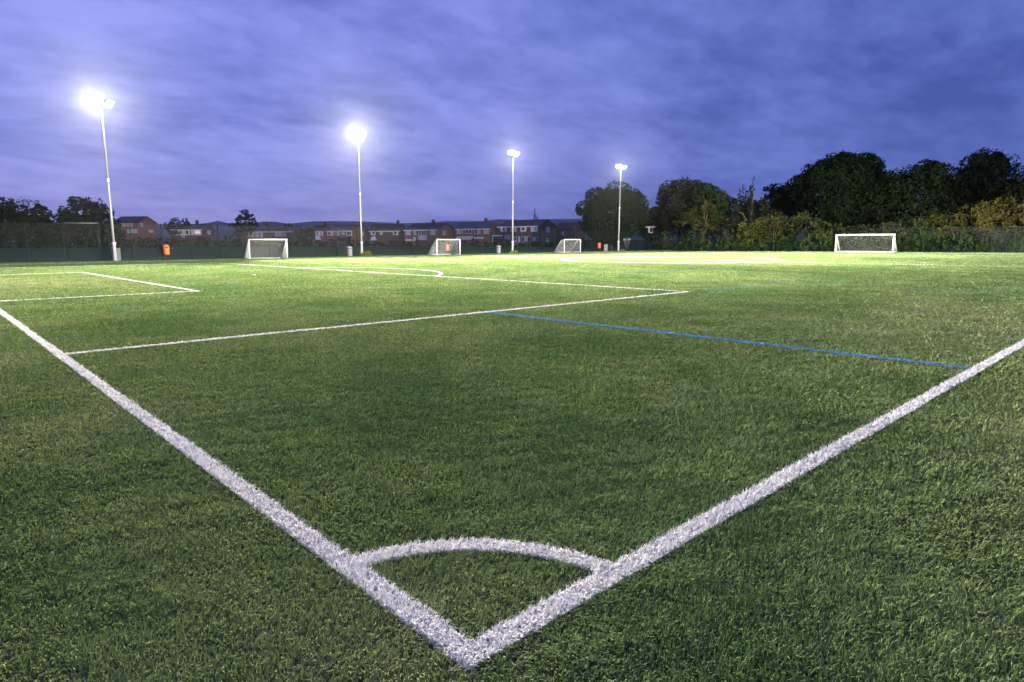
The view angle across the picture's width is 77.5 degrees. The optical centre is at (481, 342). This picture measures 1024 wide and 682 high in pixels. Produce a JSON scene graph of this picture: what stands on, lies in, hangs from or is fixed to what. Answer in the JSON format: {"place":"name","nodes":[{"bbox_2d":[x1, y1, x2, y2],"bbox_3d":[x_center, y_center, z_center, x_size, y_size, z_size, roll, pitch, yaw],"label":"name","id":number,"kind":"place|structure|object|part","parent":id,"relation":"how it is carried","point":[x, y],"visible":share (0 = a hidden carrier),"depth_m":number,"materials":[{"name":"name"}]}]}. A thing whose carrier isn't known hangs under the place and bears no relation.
{"place":"outdoors","nodes":[
{"label":"outdoors","id":0,"kind":"place"},
{"bbox_2d":[8,219,1012,241],"bbox_3d":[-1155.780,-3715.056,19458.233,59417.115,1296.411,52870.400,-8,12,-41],"label":"hills","id":1,"kind":"structure","parent":0,"point":[302,225],"depth_m":32675.62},
{"bbox_2d":[0,250,1023,681],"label":"pitch turf","id":2,"kind":"structure","parent":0,"point":[494,582],"depth_m":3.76,"materials":[{"name":"green plant"}]},
{"bbox_2d":[1,272,196,300],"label":"goal area line","id":3,"kind":"object","parent":2,"relation":"on","point":[112,295],"visible":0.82,"depth_m":21.25,"materials":[{"name":"white paint"}]},
{"bbox_2d":[0,308,491,670],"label":"goal line","id":4,"kind":"object","parent":2,"relation":"on","point":[465,652],"visible":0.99,"depth_m":3.25,"materials":[{"name":"white paint"}]},
{"bbox_2d":[244,239,287,258],"bbox_3d":[-21.129,-9.163,62.339,3.724,1.908,1.997,-6,11,-34],"label":"football goal","id":5,"kind":"object","parent":2,"relation":"on","point":[260,240],"visible":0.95,"depth_m":62.27,"materials":[{"name":"white metal"}]},
{"bbox_2d":[1,251,632,264],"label":"touchline","id":6,"kind":"object","parent":2,"relation":"on","point":[344,257],"visible":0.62,"depth_m":69.61,"materials":[{"name":"white paint"}]},
{"bbox_2d":[346,246,351,255],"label":"litter bin","id":7,"kind":"object","parent":2,"relation":"on","point":[348,250],"visible":0.88,"depth_m":71.97,"materials":[{"name":"grey plastic"}]},
{"bbox_2d":[14,263,690,354],"bbox_3d":[-13.033,-3.008,29.112,16.420,0.043,40.384,-8,12,-41],"label":"penalty area line","id":8,"kind":"object","parent":2,"relation":"on","point":[125,347],"visible":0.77,"depth_m":12.33,"materials":[{"name":"white paint"}]},
{"bbox_2d":[296,267,442,275],"bbox_3d":[-5.586,-4.062,35.650,3.752,0.043,14.625,-8,12,-41],"label":"penalty arc","id":9,"kind":"object","parent":2,"relation":"on","point":[441,273],"visible":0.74,"depth_m":37.45,"materials":[{"name":"white paint"}]},
{"bbox_2d":[427,239,460,254],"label":"football goal","id":10,"kind":"object","parent":2,"relation":"on","point":[436,251],"visible":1,"depth_m":78.02,"materials":[{"name":"white metal"}]},
{"bbox_2d":[352,537,612,572],"bbox_3d":[0.002,1.038,3.154,1.289,0.039,0.352,0,9,3],"label":"corner arc","id":11,"kind":"object","parent":2,"relation":"on","point":[568,556],"visible":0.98,"depth_m":3.18,"materials":[{"name":"white paint"}]},
{"bbox_2d":[554,239,580,252],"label":"football goal","id":12,"kind":"object","parent":2,"relation":"on","point":[564,246],"visible":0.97,"depth_m":93.52,"materials":[{"name":"white metal"}]},
{"bbox_2d":[560,257,785,262],"bbox_3d":[15.997,-7.121,54.581,18.379,0.051,18.366,-8,12,-41],"label":"circle","id":13,"kind":"object","parent":2,"relation":"on","point":[678,262],"visible":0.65,"depth_m":48.09,"materials":[{"name":"white paint"}]},
{"bbox_2d":[487,311,972,368],"bbox_3d":[3.040,-0.188,10.870,0.217,0.040,8.669,-8,12,-41],"label":"blue line","id":14,"kind":"object","parent":2,"relation":"on","point":[845,353],"visible":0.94,"depth_m":9.37,"materials":[{"name":"blue paint"}]},
{"bbox_2d":[471,339,1023,655],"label":"touchline","id":15,"kind":"object","parent":2,"relation":"on","point":[523,624],"visible":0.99,"depth_m":3.31,"materials":[{"name":"white paint"}]},
{"bbox_2d":[471,255,1023,266],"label":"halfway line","id":16,"kind":"object","parent":2,"relation":"on","point":[766,261],"visible":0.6,"depth_m":45.59,"materials":[{"name":"white paint"}]},
{"bbox_2d":[694,282,1012,292],"bbox_3d":[11.737,-1.419,18.505,6.438,0.039,8.640,-8,12,-41],"label":"faded blue line","id":17,"kind":"object","parent":2,"relation":"on","point":[831,284],"visible":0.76,"depth_m":21.07,"materials":[{"name":"blue paint"}]},
{"bbox_2d":[835,234,896,251],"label":"football goal","id":18,"kind":"object","parent":2,"relation":"on","point":[859,235],"visible":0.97,"depth_m":86.61,"materials":[{"name":"white metal"}]},
{"bbox_2d":[0,239,1023,262],"bbox_3d":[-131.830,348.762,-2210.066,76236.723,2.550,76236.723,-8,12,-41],"label":"ground","id":19,"kind":"structure","parent":0,"point":[228,251],"depth_m":105.83,"materials":[{"name":"green plant"}]},
{"bbox_2d":[0,213,19,244],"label":"broadleaf tree","id":20,"kind":"object","parent":19,"relation":"on","point":[10,223],"visible":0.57,"depth_m":174.03,"materials":[{"name":"green plant"}]},
{"bbox_2d":[0,197,56,247],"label":"broadleaf tree","id":21,"kind":"object","parent":19,"relation":"on","point":[33,217],"visible":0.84,"depth_m":177.65,"materials":[{"name":"green plant"}]},
{"bbox_2d":[42,221,59,245],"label":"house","id":22,"kind":"structure","parent":19,"relation":"on","point":[54,223],"depth_m":216.80,"materials":[{"name":"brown brick"}]},
{"bbox_2d":[0,234,123,247],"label":"hedge","id":23,"kind":"object","parent":19,"relation":"on","point":[48,241],"visible":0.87,"depth_m":175.61,"materials":[{"name":"green plant"}]},
{"bbox_2d":[59,225,79,244],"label":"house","id":24,"kind":"structure","parent":19,"relation":"on","point":[67,236],"depth_m":223.03,"materials":[{"name":"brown brick"}]},
{"bbox_2d":[64,222,101,259],"bbox_3d":[-38.867,-9.894,62.173,2.889,3.540,0.080,-6,10,-31],"label":"training frame","id":25,"kind":"object","parent":19,"relation":"on","point":[85,223],"visible":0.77,"depth_m":62.07,"materials":[{"name":"grey paint"}]},
{"bbox_2d":[54,196,114,246],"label":"broadleaf tree","id":26,"kind":"object","parent":19,"relation":"on","point":[74,217],"visible":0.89,"depth_m":185.34,"materials":[{"name":"green plant"}]},
{"bbox_2d":[88,95,117,260],"bbox_3d":[-33.024,-14.396,56.527,1.064,14.152,2.261,6,11,33],"label":"floodlight mast","id":27,"kind":"object","parent":19,"relation":"on","point":[105,103],"visible":1,"depth_m":56.32,"materials":[{"name":"metal"}]},
{"bbox_2d":[101,218,125,240],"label":"broadleaf tree","id":28,"kind":"object","parent":19,"relation":"on","point":[116,228],"visible":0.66,"depth_m":189.34,"materials":[{"name":"green plant"}]},
{"bbox_2d":[109,248,120,260],"bbox_3d":[-33.373,-8.040,58.023,0.460,1.130,0.840,6,11,36],"label":"electric cabinet","id":29,"kind":"object","parent":19,"relation":"on","point":[118,252],"visible":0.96,"depth_m":57.93,"materials":[{"name":"metal"}]},
{"bbox_3d":[-33.094,-8.034,58.048,0.039,0.910,0.350,6,11,36],"label":"door","id":30,"kind":"part","parent":29,"relation":"part of","materials":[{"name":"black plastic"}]},
{"bbox_2d":[115,216,157,245],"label":"house","id":31,"kind":"structure","parent":19,"relation":"on","point":[139,221],"depth_m":207.35,"materials":[{"name":"red brick"}]},
{"bbox_2d":[117,236,217,246],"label":"hedge","id":32,"kind":"object","parent":19,"relation":"on","point":[184,242],"visible":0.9,"depth_m":190.64,"materials":[{"name":"green plant"}]},
{"bbox_2d":[163,217,191,234],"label":"broadleaf tree","id":33,"kind":"object","parent":19,"relation":"on","point":[186,222],"visible":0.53,"depth_m":220.83,"materials":[{"name":"green plant"}]},
{"bbox_2d":[171,220,214,245],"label":"house","id":34,"kind":"structure","parent":19,"relation":"on","point":[206,231],"depth_m":221.11,"materials":[{"name":"brown brick"}]},
{"bbox_2d":[228,209,258,244],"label":"airy tree","id":35,"kind":"object","parent":19,"relation":"on","point":[246,223],"visible":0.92,"depth_m":218.58,"materials":[{"name":"green plant"}]},
{"bbox_2d":[214,234,314,246],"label":"hedge","id":36,"kind":"object","parent":19,"relation":"on","point":[289,243],"visible":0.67,"depth_m":197.83,"materials":[{"name":"green plant"}]},
{"bbox_2d":[240,223,303,244],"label":"house","id":37,"kind":"structure","parent":19,"relation":"on","point":[260,232],"depth_m":235.75,"materials":[{"name":"red brick"}]},
{"bbox_2d":[295,227,315,245],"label":"broadleaf tree","id":38,"kind":"object","parent":19,"relation":"on","point":[306,234],"visible":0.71,"depth_m":210.16,"materials":[{"name":"green plant"}]},
{"bbox_2d":[313,221,328,244],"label":"house","id":39,"kind":"structure","parent":19,"relation":"on","point":[324,226],"depth_m":234.67,"materials":[{"name":"red brick"}]},
{"bbox_2d":[0,222,661,261],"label":"fence","id":40,"kind":"object","parent":19,"relation":"on","point":[478,232],"visible":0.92,"depth_m":71.82,"materials":[{"name":"green metal"}]},
{"bbox_2d":[163,245,169,254],"bbox_3d":[-30.474,-8.952,61.520,0.568,0.985,0.643,-8,12,-41],"label":"litter bin","id":41,"kind":"object","parent":40,"relation":"attached to","point":[166,250],"visible":1,"depth_m":61.29,"materials":[{"name":"orange plastic"}]},
{"bbox_2d":[326,221,369,244],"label":"house","id":42,"kind":"structure","parent":19,"relation":"on","point":[353,233],"depth_m":231.77,"materials":[{"name":"red brick"}]},
{"bbox_2d":[351,129,367,252],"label":"floodlight mast","id":43,"kind":"object","parent":19,"relation":"on","point":[359,134],"visible":0.95,"depth_m":73.10,"materials":[{"name":"metal"}]},
{"bbox_2d":[358,251,371,255],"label":"grass tuft","id":44,"kind":"object","parent":19,"relation":"on","point":[366,253],"visible":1,"depth_m":74.17,"materials":[{"name":"green plant"}]},
{"bbox_2d":[310,237,421,246],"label":"hedge","id":45,"kind":"object","parent":19,"relation":"on","point":[340,239],"visible":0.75,"depth_m":197.83,"materials":[{"name":"green plant"}]},
{"bbox_2d":[369,220,404,245],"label":"house","id":46,"kind":"structure","parent":19,"relation":"on","point":[398,235],"depth_m":225.28,"materials":[{"name":"brown brick"}]},
{"bbox_2d":[403,219,455,245],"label":"house","id":47,"kind":"structure","parent":19,"relation":"on","point":[423,227],"depth_m":214.59,"materials":[{"name":"red brick"}]},
{"bbox_2d":[422,238,494,246],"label":"hedge","id":48,"kind":"object","parent":19,"relation":"on","point":[476,241],"visible":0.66,"depth_m":178.50,"materials":[{"name":"green plant"}]},
{"bbox_2d":[455,217,497,245],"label":"house","id":49,"kind":"structure","parent":19,"relation":"on","point":[472,228],"depth_m":208.25,"materials":[{"name":"red brick"}]},
{"bbox_2d":[496,245,500,252],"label":"litter bin","id":50,"kind":"object","parent":19,"relation":"on","point":[498,248],"visible":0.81,"depth_m":88.14,"materials":[{"name":"grey plastic"}]},
{"bbox_2d":[507,150,519,250],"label":"floodlight mast","id":51,"kind":"object","parent":19,"relation":"on","point":[514,153],"visible":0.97,"depth_m":89.25,"materials":[{"name":"metal"}]},
{"bbox_2d":[492,219,556,245],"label":"house","id":52,"kind":"structure","parent":19,"relation":"on","point":[537,226],"depth_m":196.79,"materials":[{"name":"brown brick"}]},
{"bbox_2d":[521,236,529,241],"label":"window","id":53,"kind":"structure","parent":52,"relation":"in","point":[523,238],"depth_m":195.82,"materials":[{"name":"white glass"}]},
{"bbox_2d":[493,239,590,246],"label":"hedge","id":54,"kind":"object","parent":19,"relation":"on","point":[520,244],"visible":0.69,"depth_m":164.97,"materials":[{"name":"green plant"}]},
{"bbox_2d":[556,222,584,245],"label":"house","id":55,"kind":"structure","parent":19,"relation":"on","point":[572,227],"depth_m":203.47,"materials":[{"name":"brown brick"}]},
{"bbox_2d":[603,244,607,250],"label":"electric cabinet","id":56,"kind":"object","parent":19,"relation":"on","point":[605,248],"visible":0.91,"depth_m":103.97,"materials":[{"name":"metal"}]},
{"bbox_2d":[574,180,651,249],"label":"broadleaf tree","id":57,"kind":"object","parent":19,"relation":"on","point":[597,214],"visible":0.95,"depth_m":116.03,"materials":[{"name":"green plant"}]},
{"bbox_2d":[616,164,626,250],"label":"floodlight mast","id":58,"kind":"object","parent":19,"relation":"on","point":[623,167],"visible":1,"depth_m":105.70,"materials":[{"name":"metal"}]},
{"bbox_2d":[623,238,630,248],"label":"park sign","id":59,"kind":"object","parent":19,"relation":"on","point":[626,243],"visible":0.79,"depth_m":112.80,"materials":[{"name":"grey plastic"}]},
{"bbox_2d":[646,226,654,249],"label":"basketball hoop","id":60,"kind":"object","parent":19,"relation":"on","point":[649,232],"visible":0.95,"depth_m":113.43,"materials":[{"name":"grey paint"}]},
{"bbox_2d":[638,206,668,247],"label":"broadleaf tree","id":61,"kind":"object","parent":19,"relation":"on","point":[657,228],"visible":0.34,"depth_m":141.34,"materials":[{"name":"green plant"}]},
{"bbox_2d":[652,230,677,250],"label":"shrub","id":62,"kind":"object","parent":19,"relation":"on","point":[659,243],"visible":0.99,"depth_m":102.77,"materials":[{"name":"green plant"}]},
{"bbox_2d":[652,175,705,249],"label":"broadleaf tree","id":63,"kind":"object","parent":19,"relation":"on","point":[669,195],"visible":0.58,"depth_m":115.92,"materials":[{"name":"green plant"}]},
{"bbox_2d":[679,230,708,248],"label":"shrub","id":64,"kind":"object","parent":19,"relation":"on","point":[687,238],"visible":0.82,"depth_m":101.67,"materials":[{"name":"green plant"}]},
{"bbox_2d":[671,200,734,250],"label":"drooping tree","id":65,"kind":"object","parent":19,"relation":"on","point":[704,207],"visible":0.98,"depth_m":104.15,"materials":[{"name":"green plant"}]},
{"bbox_2d":[675,183,738,249],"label":"broadleaf tree","id":66,"kind":"object","parent":19,"relation":"on","point":[715,196],"visible":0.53,"depth_m":110.42,"materials":[{"name":"green plant"}]},
{"bbox_2d":[716,224,743,250],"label":"shrub","id":67,"kind":"object","parent":19,"relation":"on","point":[727,230],"visible":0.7,"depth_m":100.68,"materials":[{"name":"green plant"}]},
{"bbox_2d":[727,176,771,249],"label":"slender tree","id":68,"kind":"object","parent":19,"relation":"on","point":[748,211],"visible":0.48,"depth_m":106.66,"materials":[{"name":"green plant"}]},
{"bbox_2d":[736,218,769,246],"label":"shrub","id":69,"kind":"object","parent":19,"relation":"on","point":[754,229],"visible":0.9,"depth_m":97.74,"materials":[{"name":"green plant"}]},
{"bbox_2d":[730,196,784,249],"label":"broadleaf tree","id":70,"kind":"object","parent":19,"relation":"on","point":[757,205],"visible":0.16,"depth_m":111.70,"materials":[{"name":"green plant"}]},
{"bbox_2d":[757,212,794,250],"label":"shrub","id":71,"kind":"object","parent":19,"relation":"on","point":[780,234],"visible":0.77,"depth_m":97.45,"materials":[{"name":"green plant"}]},
{"bbox_2d":[760,182,806,249],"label":"broadleaf tree","id":72,"kind":"object","parent":19,"relation":"on","point":[778,196],"visible":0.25,"depth_m":112.79,"materials":[{"name":"green plant"}]},
{"bbox_2d":[782,211,825,250],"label":"shrub","id":73,"kind":"object","parent":19,"relation":"on","point":[796,221],"visible":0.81,"depth_m":95.94,"materials":[{"name":"green plant"}]},
{"bbox_2d":[810,221,850,250],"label":"shrub","id":74,"kind":"object","parent":19,"relation":"on","point":[832,229],"visible":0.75,"depth_m":93.54,"materials":[{"name":"green plant"}]},
{"bbox_2d":[783,149,895,248],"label":"broadleaf tree","id":75,"kind":"object","parent":19,"relation":"on","point":[840,182],"visible":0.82,"depth_m":99.76,"materials":[{"name":"green plant"}]},
{"bbox_2d":[662,225,1023,252],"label":"fence","id":76,"kind":"object","parent":19,"relation":"on","point":[674,246],"visible":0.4,"depth_m":87.57,"materials":[{"name":"green metal"}]},
{"bbox_2d":[670,229,1023,252],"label":"hedge","id":77,"kind":"object","parent":19,"relation":"on","point":[979,248],"visible":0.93,"depth_m":88.35,"materials":[{"name":"green plant"}]},
{"bbox_2d":[840,223,881,248],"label":"shrub","id":78,"kind":"object","parent":19,"relation":"on","point":[865,230],"visible":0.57,"depth_m":92.09,"materials":[{"name":"green plant"}]},
{"bbox_2d":[867,220,912,250],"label":"shrub","id":79,"kind":"object","parent":19,"relation":"on","point":[888,225],"visible":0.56,"depth_m":91.47,"materials":[{"name":"green plant"}]},
{"bbox_2d":[861,158,966,250],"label":"broadleaf tree","id":80,"kind":"object","parent":19,"relation":"on","point":[934,182],"visible":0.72,"depth_m":95.23,"materials":[{"name":"green plant"}]},
{"bbox_2d":[897,216,943,251],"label":"shrub","id":81,"kind":"object","parent":19,"relation":"on","point":[908,230],"visible":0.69,"depth_m":88.20,"materials":[{"name":"green plant"}]},
{"bbox_2d":[921,213,962,251],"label":"shrub","id":82,"kind":"object","parent":19,"relation":"on","point":[934,217],"visible":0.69,"depth_m":86.93,"materials":[{"name":"green plant"}]},
{"bbox_2d":[938,173,985,249],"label":"broadleaf tree","id":83,"kind":"object","parent":19,"relation":"on","point":[962,203],"visible":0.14,"depth_m":97.83,"materials":[{"name":"green plant"}]},
{"bbox_2d":[943,201,1000,251],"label":"shrub","id":84,"kind":"object","parent":19,"relation":"on","point":[964,219],"visible":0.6,"depth_m":85.53,"materials":[{"name":"green plant"}]},
{"bbox_2d":[949,147,1020,249],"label":"broadleaf tree","id":85,"kind":"object","parent":19,"relation":"on","point":[986,173],"visible":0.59,"depth_m":97.76,"materials":[{"name":"green plant"}]},
{"bbox_2d":[972,196,1022,251],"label":"shrub","id":86,"kind":"object","parent":19,"relation":"on","point":[1006,221],"visible":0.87,"depth_m":82.59,"materials":[{"name":"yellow plant"}]},
{"bbox_2d":[991,166,1023,248],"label":"broadleaf tree","id":87,"kind":"object","parent":19,"relation":"on","point":[1017,193],"visible":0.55,"depth_m":95.55,"materials":[{"name":"green plant"}]},
{"bbox_2d":[997,200,1023,251],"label":"shrub","id":88,"kind":"object","parent":19,"relation":"on","point":[1019,207],"visible":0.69,"depth_m":81.97,"materials":[{"name":"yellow plant"}]},
{"bbox_2d":[0,0,1023,223],"label":"sky","id":89,"kind":"structure","parent":0,"point":[221,108],"materials":[{"name":"blue"}]}
]}

